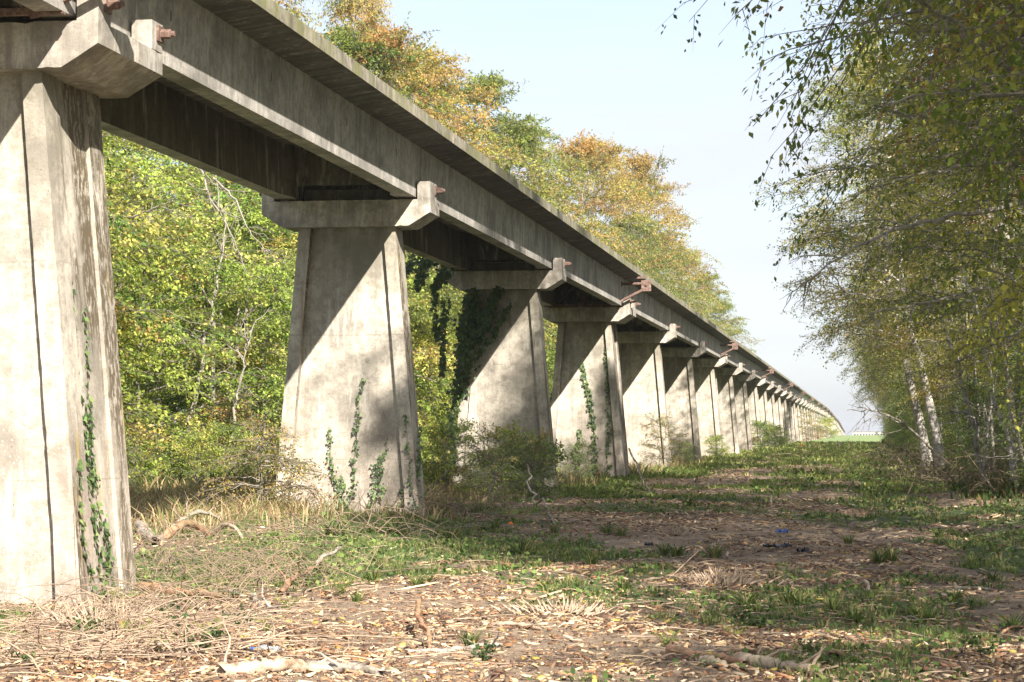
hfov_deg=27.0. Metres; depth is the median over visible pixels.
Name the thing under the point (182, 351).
hazel tree
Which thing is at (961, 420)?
coppice tree
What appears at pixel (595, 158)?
oak tree
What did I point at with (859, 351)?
birch tree
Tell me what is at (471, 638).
grass tuft
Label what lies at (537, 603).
grass tuft
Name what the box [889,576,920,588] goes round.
grass tuft
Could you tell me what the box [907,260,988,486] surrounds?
young tree
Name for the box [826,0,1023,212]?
birch tree
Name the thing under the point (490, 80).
oak tree
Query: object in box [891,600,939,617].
grass tuft
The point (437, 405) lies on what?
hazel tree
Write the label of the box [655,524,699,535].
dry grass tuft
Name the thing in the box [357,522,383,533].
grass tuft
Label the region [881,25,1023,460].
hornbeam tree
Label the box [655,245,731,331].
oak tree
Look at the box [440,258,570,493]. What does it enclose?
concrete pier
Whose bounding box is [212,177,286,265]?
bare branch
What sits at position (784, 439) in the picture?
shrub
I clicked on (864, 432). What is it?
farm building
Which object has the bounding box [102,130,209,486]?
hazel tree
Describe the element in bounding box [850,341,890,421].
hornbeam tree
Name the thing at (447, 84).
oak tree
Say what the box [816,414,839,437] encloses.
shrub
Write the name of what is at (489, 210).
viaduct girder
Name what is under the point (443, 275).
climbing ivy
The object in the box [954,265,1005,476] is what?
young tree
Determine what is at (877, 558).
grass tuft
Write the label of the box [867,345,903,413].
hornbeam tree
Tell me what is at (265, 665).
fallen log
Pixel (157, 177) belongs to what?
hazel tree
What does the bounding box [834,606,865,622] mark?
grass tuft
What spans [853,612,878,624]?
grass tuft
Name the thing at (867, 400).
hornbeam tree
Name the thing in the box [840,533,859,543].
grass tuft
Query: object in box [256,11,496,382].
oak tree
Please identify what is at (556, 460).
shrub
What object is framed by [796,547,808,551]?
plastic scrap
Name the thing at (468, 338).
climbing ivy
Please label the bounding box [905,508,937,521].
fallen branch
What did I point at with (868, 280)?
birch tree
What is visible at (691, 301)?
oak tree
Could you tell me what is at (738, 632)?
weed
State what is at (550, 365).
hazel tree
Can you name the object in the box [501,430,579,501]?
shrub
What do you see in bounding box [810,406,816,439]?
concrete pier
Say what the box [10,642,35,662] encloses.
weed
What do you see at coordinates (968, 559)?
grass tuft
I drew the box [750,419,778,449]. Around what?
shrub
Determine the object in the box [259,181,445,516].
concrete pier
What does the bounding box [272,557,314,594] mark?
fallen branch
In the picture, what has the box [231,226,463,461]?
hazel tree
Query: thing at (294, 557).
grass tuft
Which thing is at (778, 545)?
plastic scrap
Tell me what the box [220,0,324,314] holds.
birch tree
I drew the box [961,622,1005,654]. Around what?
weed
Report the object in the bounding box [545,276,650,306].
steel bracket
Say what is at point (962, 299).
hornbeam tree
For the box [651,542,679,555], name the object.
grass tuft
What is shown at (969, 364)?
young tree
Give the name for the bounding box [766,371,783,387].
viaduct girder
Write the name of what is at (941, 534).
grass tuft
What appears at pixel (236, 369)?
hazel tree
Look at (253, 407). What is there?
shrub
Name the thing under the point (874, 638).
weed
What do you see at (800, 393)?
viaduct girder
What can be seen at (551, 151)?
oak tree
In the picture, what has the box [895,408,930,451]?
coppice tree
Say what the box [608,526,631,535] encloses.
grass tuft
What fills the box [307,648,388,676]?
fallen log
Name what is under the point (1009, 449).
young tree
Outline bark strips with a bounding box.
[2,498,1023,681]
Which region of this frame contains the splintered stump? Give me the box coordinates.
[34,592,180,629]
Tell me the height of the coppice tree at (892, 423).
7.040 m
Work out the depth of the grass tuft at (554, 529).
40.83 m
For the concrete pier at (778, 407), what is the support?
on the ground at (518, 647)
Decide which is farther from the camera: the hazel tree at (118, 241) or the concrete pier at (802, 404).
the concrete pier at (802, 404)
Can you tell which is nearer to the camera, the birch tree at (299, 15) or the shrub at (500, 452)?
the shrub at (500, 452)
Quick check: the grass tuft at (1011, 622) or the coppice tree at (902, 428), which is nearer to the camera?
the grass tuft at (1011, 622)
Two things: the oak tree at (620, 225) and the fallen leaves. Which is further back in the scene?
the oak tree at (620, 225)
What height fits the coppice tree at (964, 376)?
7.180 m
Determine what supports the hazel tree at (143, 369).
on the ground at (518, 647)
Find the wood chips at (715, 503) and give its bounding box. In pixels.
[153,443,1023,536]
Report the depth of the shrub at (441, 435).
58.74 m
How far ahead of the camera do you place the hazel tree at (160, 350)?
66.64 m
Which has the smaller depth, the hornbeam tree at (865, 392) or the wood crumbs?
the wood crumbs
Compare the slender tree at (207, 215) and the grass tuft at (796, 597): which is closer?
the grass tuft at (796, 597)
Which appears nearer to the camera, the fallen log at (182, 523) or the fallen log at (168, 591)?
the fallen log at (168, 591)
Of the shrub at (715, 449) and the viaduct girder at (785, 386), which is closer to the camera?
the shrub at (715, 449)
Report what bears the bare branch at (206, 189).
hanging from the hazel tree at (118, 241)
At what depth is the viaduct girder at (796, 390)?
313.33 m
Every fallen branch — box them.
[52,614,156,657]
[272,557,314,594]
[312,546,340,570]
[404,629,501,654]
[414,600,432,647]
[491,621,541,629]
[525,461,556,526]
[626,543,702,584]
[628,448,650,490]
[770,495,772,513]
[863,579,873,598]
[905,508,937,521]
[954,586,998,591]
[997,625,1023,636]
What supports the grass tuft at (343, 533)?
on the ground at (518, 647)
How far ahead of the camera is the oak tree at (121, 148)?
89.41 m
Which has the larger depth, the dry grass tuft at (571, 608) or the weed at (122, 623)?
the dry grass tuft at (571, 608)
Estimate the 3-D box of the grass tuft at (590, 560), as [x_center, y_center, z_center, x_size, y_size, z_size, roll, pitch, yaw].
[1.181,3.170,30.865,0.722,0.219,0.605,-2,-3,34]
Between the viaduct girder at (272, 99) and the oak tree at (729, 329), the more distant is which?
the oak tree at (729, 329)
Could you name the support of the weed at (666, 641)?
on the ground at (518, 647)
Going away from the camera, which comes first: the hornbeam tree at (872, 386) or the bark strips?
the bark strips
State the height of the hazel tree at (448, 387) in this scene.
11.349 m
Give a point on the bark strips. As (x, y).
(816, 631)
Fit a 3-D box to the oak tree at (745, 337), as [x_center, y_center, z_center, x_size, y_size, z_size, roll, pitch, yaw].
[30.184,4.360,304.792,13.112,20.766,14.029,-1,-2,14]
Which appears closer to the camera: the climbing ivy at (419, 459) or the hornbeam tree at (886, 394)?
the climbing ivy at (419, 459)
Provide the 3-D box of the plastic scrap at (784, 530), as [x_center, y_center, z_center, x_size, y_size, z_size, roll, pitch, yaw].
[4.946,3.460,38.956,0.224,0.077,0.224,0,-2,9]
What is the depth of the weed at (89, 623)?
20.83 m
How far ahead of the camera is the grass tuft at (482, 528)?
40.52 m
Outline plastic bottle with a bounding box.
[250,644,279,650]
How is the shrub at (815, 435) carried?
on the ground at (518, 647)
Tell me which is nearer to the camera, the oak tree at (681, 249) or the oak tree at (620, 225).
the oak tree at (620, 225)
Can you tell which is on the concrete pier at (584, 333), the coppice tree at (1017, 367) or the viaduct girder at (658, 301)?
the viaduct girder at (658, 301)
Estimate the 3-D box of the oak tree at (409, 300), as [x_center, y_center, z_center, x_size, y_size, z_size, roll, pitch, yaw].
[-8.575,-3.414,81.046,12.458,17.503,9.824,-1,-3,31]
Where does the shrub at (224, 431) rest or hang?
on the ground at (518, 647)
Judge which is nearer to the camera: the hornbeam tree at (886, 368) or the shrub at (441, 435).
the shrub at (441, 435)
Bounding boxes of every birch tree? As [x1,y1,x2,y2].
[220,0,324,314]
[312,0,406,91]
[328,0,396,76]
[749,24,994,468]
[749,48,973,466]
[781,0,1023,311]
[803,0,1023,342]
[813,144,962,379]
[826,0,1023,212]
[831,293,885,396]
[833,222,898,382]
[838,124,913,387]
[839,282,878,390]
[851,331,874,394]
[857,246,887,390]
[945,0,1023,115]
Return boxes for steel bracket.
[0,0,70,18]
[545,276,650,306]
[691,341,737,358]
[745,367,773,379]
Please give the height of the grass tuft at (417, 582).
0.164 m
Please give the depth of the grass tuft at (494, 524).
41.30 m
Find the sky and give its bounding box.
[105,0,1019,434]
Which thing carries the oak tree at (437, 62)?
on the ground at (518, 647)
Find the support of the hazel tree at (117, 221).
on the ground at (518, 647)
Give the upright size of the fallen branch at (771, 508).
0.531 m
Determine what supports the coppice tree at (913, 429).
on the ground at (518, 647)
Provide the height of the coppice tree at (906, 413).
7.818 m
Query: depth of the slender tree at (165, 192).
96.87 m
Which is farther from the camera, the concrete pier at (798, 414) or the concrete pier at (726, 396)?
the concrete pier at (798, 414)
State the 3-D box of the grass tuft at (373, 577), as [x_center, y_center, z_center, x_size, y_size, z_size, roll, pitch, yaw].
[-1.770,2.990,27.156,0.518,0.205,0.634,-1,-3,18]
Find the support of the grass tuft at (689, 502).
on the ground at (518, 647)
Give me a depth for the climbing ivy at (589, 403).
83.73 m
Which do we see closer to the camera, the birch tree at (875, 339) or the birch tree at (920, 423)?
the birch tree at (920, 423)
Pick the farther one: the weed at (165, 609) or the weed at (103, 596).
the weed at (103, 596)
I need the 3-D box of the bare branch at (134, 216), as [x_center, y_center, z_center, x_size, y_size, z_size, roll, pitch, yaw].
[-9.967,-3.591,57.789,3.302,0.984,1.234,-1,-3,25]
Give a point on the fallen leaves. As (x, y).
(535, 658)
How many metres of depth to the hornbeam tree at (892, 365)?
129.99 m
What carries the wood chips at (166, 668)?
on the ground at (518, 647)
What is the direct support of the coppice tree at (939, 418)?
on the ground at (518, 647)
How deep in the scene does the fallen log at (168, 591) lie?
26.02 m
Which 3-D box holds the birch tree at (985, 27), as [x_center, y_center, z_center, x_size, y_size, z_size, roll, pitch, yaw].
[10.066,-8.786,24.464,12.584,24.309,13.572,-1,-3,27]
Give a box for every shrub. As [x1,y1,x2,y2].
[123,409,175,482]
[126,430,154,491]
[156,420,235,482]
[182,388,279,474]
[184,400,341,513]
[185,414,269,479]
[195,388,281,475]
[231,435,272,476]
[253,398,281,449]
[265,406,281,456]
[420,410,497,493]
[445,422,544,501]
[474,420,563,492]
[500,431,574,493]
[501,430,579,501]
[554,447,569,472]
[558,437,606,480]
[671,438,696,464]
[701,434,733,456]
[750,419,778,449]
[762,423,786,447]
[770,423,789,445]
[780,431,791,444]
[796,409,823,439]
[801,419,826,441]
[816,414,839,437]
[1000,433,1023,483]
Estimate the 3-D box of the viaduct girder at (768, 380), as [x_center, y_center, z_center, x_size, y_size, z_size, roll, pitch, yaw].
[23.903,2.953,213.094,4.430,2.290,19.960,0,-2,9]
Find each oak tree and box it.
[103,136,254,400]
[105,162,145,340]
[125,25,440,373]
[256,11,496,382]
[267,21,471,398]
[376,37,561,421]
[385,68,557,420]
[440,69,597,391]
[472,109,610,388]
[487,123,627,371]
[532,128,658,276]
[552,133,690,294]
[573,146,714,320]
[603,211,708,303]
[611,175,727,317]
[644,230,727,322]
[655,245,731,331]
[683,270,755,351]
[707,300,765,352]
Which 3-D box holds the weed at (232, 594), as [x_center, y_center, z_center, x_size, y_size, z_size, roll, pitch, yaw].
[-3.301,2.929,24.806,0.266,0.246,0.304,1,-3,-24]
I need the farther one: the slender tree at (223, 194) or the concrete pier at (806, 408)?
the concrete pier at (806, 408)
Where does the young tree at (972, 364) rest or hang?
on the ground at (518, 647)
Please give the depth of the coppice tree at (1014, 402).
64.27 m
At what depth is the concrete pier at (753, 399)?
202.09 m
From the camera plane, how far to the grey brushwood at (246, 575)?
27.09 m
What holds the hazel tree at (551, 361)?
on the ground at (518, 647)
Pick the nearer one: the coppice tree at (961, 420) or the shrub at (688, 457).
the coppice tree at (961, 420)
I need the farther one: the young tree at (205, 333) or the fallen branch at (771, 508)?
the young tree at (205, 333)
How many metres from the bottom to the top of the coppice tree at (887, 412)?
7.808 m
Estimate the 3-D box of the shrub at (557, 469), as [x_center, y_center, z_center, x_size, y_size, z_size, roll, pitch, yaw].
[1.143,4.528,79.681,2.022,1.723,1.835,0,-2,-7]
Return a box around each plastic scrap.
[763,542,791,546]
[777,529,788,532]
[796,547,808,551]
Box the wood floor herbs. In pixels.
[128,439,1023,505]
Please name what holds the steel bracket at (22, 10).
attached to the viaduct girder at (69, 8)
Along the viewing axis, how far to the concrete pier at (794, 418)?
320.30 m
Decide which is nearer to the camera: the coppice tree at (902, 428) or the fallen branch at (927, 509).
the fallen branch at (927, 509)
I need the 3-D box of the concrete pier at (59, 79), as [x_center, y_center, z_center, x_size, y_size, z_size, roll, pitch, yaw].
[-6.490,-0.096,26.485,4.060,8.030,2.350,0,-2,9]
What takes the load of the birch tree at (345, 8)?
on the ground at (518, 647)
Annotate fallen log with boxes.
[135,520,164,546]
[135,581,239,599]
[157,520,209,540]
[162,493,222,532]
[210,522,243,537]
[210,658,333,676]
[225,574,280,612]
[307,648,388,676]
[665,644,748,662]
[696,655,731,671]
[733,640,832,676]
[837,440,893,457]
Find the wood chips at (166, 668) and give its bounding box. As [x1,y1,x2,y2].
[0,496,1023,681]
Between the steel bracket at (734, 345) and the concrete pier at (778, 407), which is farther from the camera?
the concrete pier at (778, 407)
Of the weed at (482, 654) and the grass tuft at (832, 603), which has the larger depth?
the grass tuft at (832, 603)
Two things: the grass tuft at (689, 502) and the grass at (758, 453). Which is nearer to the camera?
the grass tuft at (689, 502)
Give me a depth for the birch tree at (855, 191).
145.30 m
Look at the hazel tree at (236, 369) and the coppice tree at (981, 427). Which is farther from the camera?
the hazel tree at (236, 369)
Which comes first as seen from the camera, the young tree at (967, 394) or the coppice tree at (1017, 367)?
the coppice tree at (1017, 367)
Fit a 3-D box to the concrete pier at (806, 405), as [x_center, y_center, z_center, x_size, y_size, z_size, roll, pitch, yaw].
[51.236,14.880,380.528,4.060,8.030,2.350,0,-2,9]
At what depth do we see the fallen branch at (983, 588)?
25.59 m
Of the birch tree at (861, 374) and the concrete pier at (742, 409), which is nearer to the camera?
the concrete pier at (742, 409)
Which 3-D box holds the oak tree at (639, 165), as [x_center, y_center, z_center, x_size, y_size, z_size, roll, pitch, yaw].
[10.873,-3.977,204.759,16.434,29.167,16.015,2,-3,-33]
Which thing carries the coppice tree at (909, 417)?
on the ground at (518, 647)
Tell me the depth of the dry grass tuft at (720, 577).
26.32 m
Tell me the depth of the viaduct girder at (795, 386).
293.22 m
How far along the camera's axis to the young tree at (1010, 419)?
62.69 m
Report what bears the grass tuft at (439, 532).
on the ground at (518, 647)
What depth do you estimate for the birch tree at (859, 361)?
261.21 m
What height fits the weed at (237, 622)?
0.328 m
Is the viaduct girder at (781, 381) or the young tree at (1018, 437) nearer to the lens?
the young tree at (1018, 437)
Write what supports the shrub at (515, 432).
on the ground at (518, 647)
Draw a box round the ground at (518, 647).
[0,435,1023,681]
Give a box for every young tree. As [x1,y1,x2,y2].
[146,289,179,462]
[178,197,239,467]
[222,309,271,461]
[258,254,288,462]
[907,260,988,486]
[927,309,973,458]
[929,244,1021,491]
[937,286,999,454]
[938,362,951,435]
[947,291,995,469]
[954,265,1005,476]
[955,272,1003,470]
[962,267,1020,467]
[963,199,1023,470]
[968,228,1023,481]
[986,265,1023,466]
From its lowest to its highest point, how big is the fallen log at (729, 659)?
0.175 m
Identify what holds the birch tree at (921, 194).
on the ground at (518, 647)
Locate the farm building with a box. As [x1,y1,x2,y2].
[852,431,882,434]
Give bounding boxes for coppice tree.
[877,384,914,449]
[877,393,899,444]
[882,396,904,438]
[884,372,917,443]
[887,370,928,447]
[889,371,954,453]
[891,395,917,451]
[892,413,912,447]
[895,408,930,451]
[905,391,949,452]
[911,389,951,446]
[916,329,986,454]
[923,348,1022,477]
[924,370,952,447]
[925,286,973,448]
[928,365,1007,461]
[934,347,1013,467]
[940,304,1023,492]
[943,349,1013,452]
[947,360,1014,470]
[956,257,1023,444]
[979,224,1023,460]
[981,338,1023,454]
[994,335,1023,464]
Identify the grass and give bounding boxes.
[128,447,1023,538]
[170,440,1007,502]
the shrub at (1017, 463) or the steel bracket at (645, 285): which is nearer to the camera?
the shrub at (1017, 463)
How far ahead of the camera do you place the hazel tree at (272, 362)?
76.05 m
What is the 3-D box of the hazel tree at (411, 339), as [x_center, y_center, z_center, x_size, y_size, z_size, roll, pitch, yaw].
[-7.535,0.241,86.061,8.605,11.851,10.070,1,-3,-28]
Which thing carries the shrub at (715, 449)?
on the ground at (518, 647)
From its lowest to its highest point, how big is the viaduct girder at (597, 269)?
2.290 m
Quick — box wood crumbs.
[0,522,1023,681]
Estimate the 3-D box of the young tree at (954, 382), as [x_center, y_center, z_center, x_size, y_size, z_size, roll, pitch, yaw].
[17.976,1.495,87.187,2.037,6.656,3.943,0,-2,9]
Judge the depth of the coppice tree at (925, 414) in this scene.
119.91 m
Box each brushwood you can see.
[0,573,416,672]
[53,513,465,618]
[175,481,623,542]
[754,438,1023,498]
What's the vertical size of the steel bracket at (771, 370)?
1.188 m
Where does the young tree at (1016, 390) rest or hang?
on the ground at (518, 647)
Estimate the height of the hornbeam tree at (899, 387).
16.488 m
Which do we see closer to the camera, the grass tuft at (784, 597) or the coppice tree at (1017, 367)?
the grass tuft at (784, 597)
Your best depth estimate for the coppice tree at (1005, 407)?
69.77 m
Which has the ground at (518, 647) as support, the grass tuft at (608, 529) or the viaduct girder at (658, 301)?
the grass tuft at (608, 529)
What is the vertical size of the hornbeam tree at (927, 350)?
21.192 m
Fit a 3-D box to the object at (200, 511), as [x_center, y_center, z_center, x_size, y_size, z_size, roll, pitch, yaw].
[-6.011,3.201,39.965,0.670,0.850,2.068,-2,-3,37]
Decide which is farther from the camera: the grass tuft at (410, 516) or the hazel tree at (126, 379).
the hazel tree at (126, 379)
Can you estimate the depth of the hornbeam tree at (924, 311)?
63.05 m
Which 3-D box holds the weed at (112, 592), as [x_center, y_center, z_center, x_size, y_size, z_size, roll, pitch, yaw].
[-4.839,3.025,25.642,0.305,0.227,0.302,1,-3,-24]
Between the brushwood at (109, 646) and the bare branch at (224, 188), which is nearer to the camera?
the brushwood at (109, 646)
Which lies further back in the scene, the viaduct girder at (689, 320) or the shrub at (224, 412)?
the viaduct girder at (689, 320)
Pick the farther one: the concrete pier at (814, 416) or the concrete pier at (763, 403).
the concrete pier at (814, 416)
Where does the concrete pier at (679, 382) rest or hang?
on the ground at (518, 647)
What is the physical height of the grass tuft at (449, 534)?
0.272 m
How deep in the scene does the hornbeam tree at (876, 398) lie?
217.98 m
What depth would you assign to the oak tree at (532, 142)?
125.74 m
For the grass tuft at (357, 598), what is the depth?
24.10 m
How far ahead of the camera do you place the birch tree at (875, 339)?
189.51 m
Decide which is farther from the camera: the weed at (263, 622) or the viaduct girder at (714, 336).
the viaduct girder at (714, 336)
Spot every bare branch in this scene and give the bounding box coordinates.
[112,187,194,223]
[188,169,248,275]
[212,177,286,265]
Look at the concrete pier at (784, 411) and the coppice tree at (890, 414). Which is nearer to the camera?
the coppice tree at (890, 414)
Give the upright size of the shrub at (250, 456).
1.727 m
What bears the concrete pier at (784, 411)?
on the ground at (518, 647)
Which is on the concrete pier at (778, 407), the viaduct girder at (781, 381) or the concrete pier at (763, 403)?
the viaduct girder at (781, 381)
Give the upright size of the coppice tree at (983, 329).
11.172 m
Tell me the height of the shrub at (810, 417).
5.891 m
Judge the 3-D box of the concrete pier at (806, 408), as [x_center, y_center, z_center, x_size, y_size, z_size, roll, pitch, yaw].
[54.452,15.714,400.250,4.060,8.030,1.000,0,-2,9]
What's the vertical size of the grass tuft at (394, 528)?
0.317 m
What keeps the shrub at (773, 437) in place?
on the ground at (518, 647)
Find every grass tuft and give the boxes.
[282,551,314,566]
[294,560,327,575]
[311,522,349,535]
[328,525,359,537]
[337,591,368,602]
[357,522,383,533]
[358,568,386,581]
[371,519,415,535]
[401,573,428,586]
[406,512,421,521]
[415,573,445,581]
[423,525,456,538]
[441,528,465,539]
[454,629,490,645]
[461,595,641,616]
[476,525,490,531]
[486,520,506,528]
[497,538,543,555]
[520,598,555,607]
[547,523,562,532]
[579,552,605,564]
[592,521,620,534]
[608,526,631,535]
[610,577,643,592]
[649,476,690,484]
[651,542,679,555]
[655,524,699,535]
[664,543,689,557]
[667,566,793,585]
[676,496,698,506]
[688,541,735,557]
[720,589,772,608]
[744,599,772,613]
[760,586,814,604]
[772,589,829,605]
[808,595,855,612]
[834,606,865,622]
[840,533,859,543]
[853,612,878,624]
[857,546,892,563]
[866,545,917,560]
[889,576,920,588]
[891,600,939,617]
[913,608,946,621]
[925,527,949,537]
[934,586,983,600]
[958,553,990,562]
[982,611,1023,629]
[983,570,1000,580]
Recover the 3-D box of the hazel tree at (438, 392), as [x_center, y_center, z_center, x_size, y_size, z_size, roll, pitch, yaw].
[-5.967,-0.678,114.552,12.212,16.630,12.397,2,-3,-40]
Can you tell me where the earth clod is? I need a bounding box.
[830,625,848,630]
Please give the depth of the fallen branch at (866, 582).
25.39 m
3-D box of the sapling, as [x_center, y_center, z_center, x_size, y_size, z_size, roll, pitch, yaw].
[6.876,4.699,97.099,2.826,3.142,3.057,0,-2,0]
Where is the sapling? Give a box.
[633,412,693,470]
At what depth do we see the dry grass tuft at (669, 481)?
78.03 m
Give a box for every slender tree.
[102,132,189,349]
[105,132,268,447]
[124,158,231,308]
[148,159,235,281]
[151,179,283,370]
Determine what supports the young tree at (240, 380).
on the ground at (518, 647)
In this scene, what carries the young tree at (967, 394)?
on the ground at (518, 647)
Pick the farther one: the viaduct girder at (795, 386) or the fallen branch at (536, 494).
the viaduct girder at (795, 386)
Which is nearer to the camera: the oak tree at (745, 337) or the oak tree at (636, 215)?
the oak tree at (636, 215)
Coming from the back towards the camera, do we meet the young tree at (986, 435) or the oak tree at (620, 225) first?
the oak tree at (620, 225)
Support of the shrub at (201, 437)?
on the ground at (518, 647)
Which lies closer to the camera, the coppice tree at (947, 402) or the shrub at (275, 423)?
the shrub at (275, 423)
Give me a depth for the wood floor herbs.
61.01 m
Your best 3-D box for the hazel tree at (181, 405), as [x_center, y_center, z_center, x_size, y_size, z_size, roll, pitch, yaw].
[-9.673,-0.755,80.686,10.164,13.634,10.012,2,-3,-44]
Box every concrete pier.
[0,0,175,604]
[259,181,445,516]
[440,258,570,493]
[542,297,640,477]
[617,324,679,467]
[661,341,708,460]
[692,353,729,455]
[716,363,744,453]
[733,370,757,450]
[746,376,766,447]
[758,381,775,446]
[766,385,782,445]
[774,388,787,441]
[781,392,792,443]
[786,394,796,441]
[791,396,801,441]
[795,398,804,440]
[799,400,806,438]
[802,402,809,437]
[805,403,811,440]
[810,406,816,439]
[813,407,818,438]
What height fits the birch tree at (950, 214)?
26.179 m
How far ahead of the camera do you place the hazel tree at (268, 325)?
70.78 m
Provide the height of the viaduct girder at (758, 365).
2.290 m
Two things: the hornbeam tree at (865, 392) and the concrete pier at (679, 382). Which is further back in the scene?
the hornbeam tree at (865, 392)
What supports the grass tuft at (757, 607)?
on the ground at (518, 647)
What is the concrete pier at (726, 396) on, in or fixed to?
on the ground at (518, 647)
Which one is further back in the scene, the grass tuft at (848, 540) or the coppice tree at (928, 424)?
the coppice tree at (928, 424)
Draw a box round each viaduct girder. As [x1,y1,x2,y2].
[0,0,76,20]
[0,0,452,200]
[302,133,576,270]
[471,224,642,307]
[561,272,683,330]
[617,302,711,346]
[669,323,731,357]
[703,338,747,366]
[732,349,759,373]
[751,358,768,379]
[762,365,776,383]
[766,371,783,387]
[778,376,789,390]
[784,380,794,393]
[789,384,798,395]
[794,387,802,397]
[798,390,805,399]
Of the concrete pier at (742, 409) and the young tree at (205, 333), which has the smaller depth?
the young tree at (205, 333)
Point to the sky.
(606, 67)
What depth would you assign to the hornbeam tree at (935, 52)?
32.04 m
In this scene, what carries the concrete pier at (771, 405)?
on the ground at (518, 647)
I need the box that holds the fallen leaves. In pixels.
[0,495,1023,681]
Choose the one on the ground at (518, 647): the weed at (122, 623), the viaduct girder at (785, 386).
the weed at (122, 623)
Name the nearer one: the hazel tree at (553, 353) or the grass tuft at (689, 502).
the grass tuft at (689, 502)
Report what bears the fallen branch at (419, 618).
on the ground at (518, 647)
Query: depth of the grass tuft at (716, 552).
32.16 m
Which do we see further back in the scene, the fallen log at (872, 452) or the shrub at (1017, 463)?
the fallen log at (872, 452)
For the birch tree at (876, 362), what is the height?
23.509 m
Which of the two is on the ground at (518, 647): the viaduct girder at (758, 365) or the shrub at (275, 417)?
the shrub at (275, 417)
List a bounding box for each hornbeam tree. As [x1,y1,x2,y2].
[661,0,1023,233]
[718,0,1023,330]
[742,0,1023,394]
[742,0,1023,430]
[783,0,1023,413]
[805,17,1017,428]
[811,72,1018,429]
[828,144,1014,413]
[842,320,894,417]
[849,216,1013,411]
[849,239,929,413]
[850,332,892,414]
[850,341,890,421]
[850,369,884,423]
[853,100,1016,443]
[853,327,903,420]
[855,360,882,411]
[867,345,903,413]
[873,328,910,410]
[876,36,1023,391]
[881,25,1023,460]
[887,222,980,409]
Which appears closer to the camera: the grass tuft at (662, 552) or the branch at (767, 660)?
the branch at (767, 660)
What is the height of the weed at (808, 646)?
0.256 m
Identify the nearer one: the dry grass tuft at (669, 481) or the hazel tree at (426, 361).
the dry grass tuft at (669, 481)
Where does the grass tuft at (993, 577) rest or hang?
on the ground at (518, 647)
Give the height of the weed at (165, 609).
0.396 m
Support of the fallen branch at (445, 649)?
on the ground at (518, 647)
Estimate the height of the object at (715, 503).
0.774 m
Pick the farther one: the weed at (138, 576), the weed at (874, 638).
the weed at (138, 576)
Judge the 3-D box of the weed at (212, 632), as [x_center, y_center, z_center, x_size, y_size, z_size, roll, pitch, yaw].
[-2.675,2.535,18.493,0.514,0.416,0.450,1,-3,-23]
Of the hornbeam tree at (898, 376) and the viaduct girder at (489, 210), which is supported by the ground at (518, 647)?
the hornbeam tree at (898, 376)
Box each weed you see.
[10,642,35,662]
[64,607,106,634]
[86,588,112,603]
[101,585,121,599]
[114,614,153,637]
[135,567,147,579]
[149,631,179,650]
[157,592,203,622]
[172,611,230,649]
[176,586,195,601]
[191,612,230,636]
[217,585,239,600]
[220,601,255,624]
[251,612,286,630]
[273,594,303,613]
[297,560,329,586]
[326,572,357,595]
[463,633,501,661]
[650,627,682,646]
[721,623,747,634]
[733,597,774,628]
[794,628,826,654]
[859,628,884,644]
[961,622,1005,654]
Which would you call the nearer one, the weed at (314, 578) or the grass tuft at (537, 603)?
the grass tuft at (537, 603)
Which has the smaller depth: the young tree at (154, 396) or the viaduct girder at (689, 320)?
the young tree at (154, 396)
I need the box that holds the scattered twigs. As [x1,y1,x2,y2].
[2,502,1023,681]
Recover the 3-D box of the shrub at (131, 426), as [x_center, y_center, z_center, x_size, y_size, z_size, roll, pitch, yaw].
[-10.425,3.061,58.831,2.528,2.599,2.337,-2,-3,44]
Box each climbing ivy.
[72,282,118,594]
[326,378,458,513]
[405,254,454,377]
[446,285,511,467]
[550,341,612,475]
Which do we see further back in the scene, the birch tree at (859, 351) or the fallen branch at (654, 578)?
the birch tree at (859, 351)
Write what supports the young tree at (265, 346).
on the ground at (518, 647)
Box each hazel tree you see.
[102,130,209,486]
[103,136,241,481]
[104,140,296,480]
[104,147,156,357]
[119,188,294,468]
[119,249,184,461]
[121,377,138,411]
[122,155,297,476]
[128,194,244,464]
[129,202,297,464]
[169,240,286,457]
[193,246,422,429]
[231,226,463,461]
[404,255,465,455]
[405,256,458,457]
[406,254,466,463]
[425,292,459,417]
[426,286,556,454]
[545,327,556,393]
[545,341,555,403]
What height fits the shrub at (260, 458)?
2.688 m
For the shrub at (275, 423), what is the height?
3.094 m
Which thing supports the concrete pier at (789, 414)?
on the ground at (518, 647)
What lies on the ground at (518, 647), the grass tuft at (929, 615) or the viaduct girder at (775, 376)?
the grass tuft at (929, 615)
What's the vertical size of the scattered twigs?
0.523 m
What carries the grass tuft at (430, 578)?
on the ground at (518, 647)
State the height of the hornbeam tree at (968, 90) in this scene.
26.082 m
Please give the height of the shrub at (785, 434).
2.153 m
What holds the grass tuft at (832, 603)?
on the ground at (518, 647)
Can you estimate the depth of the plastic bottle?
18.41 m
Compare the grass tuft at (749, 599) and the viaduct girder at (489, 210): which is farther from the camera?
the viaduct girder at (489, 210)
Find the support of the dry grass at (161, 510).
on the ground at (518, 647)
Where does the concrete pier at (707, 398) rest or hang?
on the ground at (518, 647)
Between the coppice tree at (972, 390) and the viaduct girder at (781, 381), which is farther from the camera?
the viaduct girder at (781, 381)

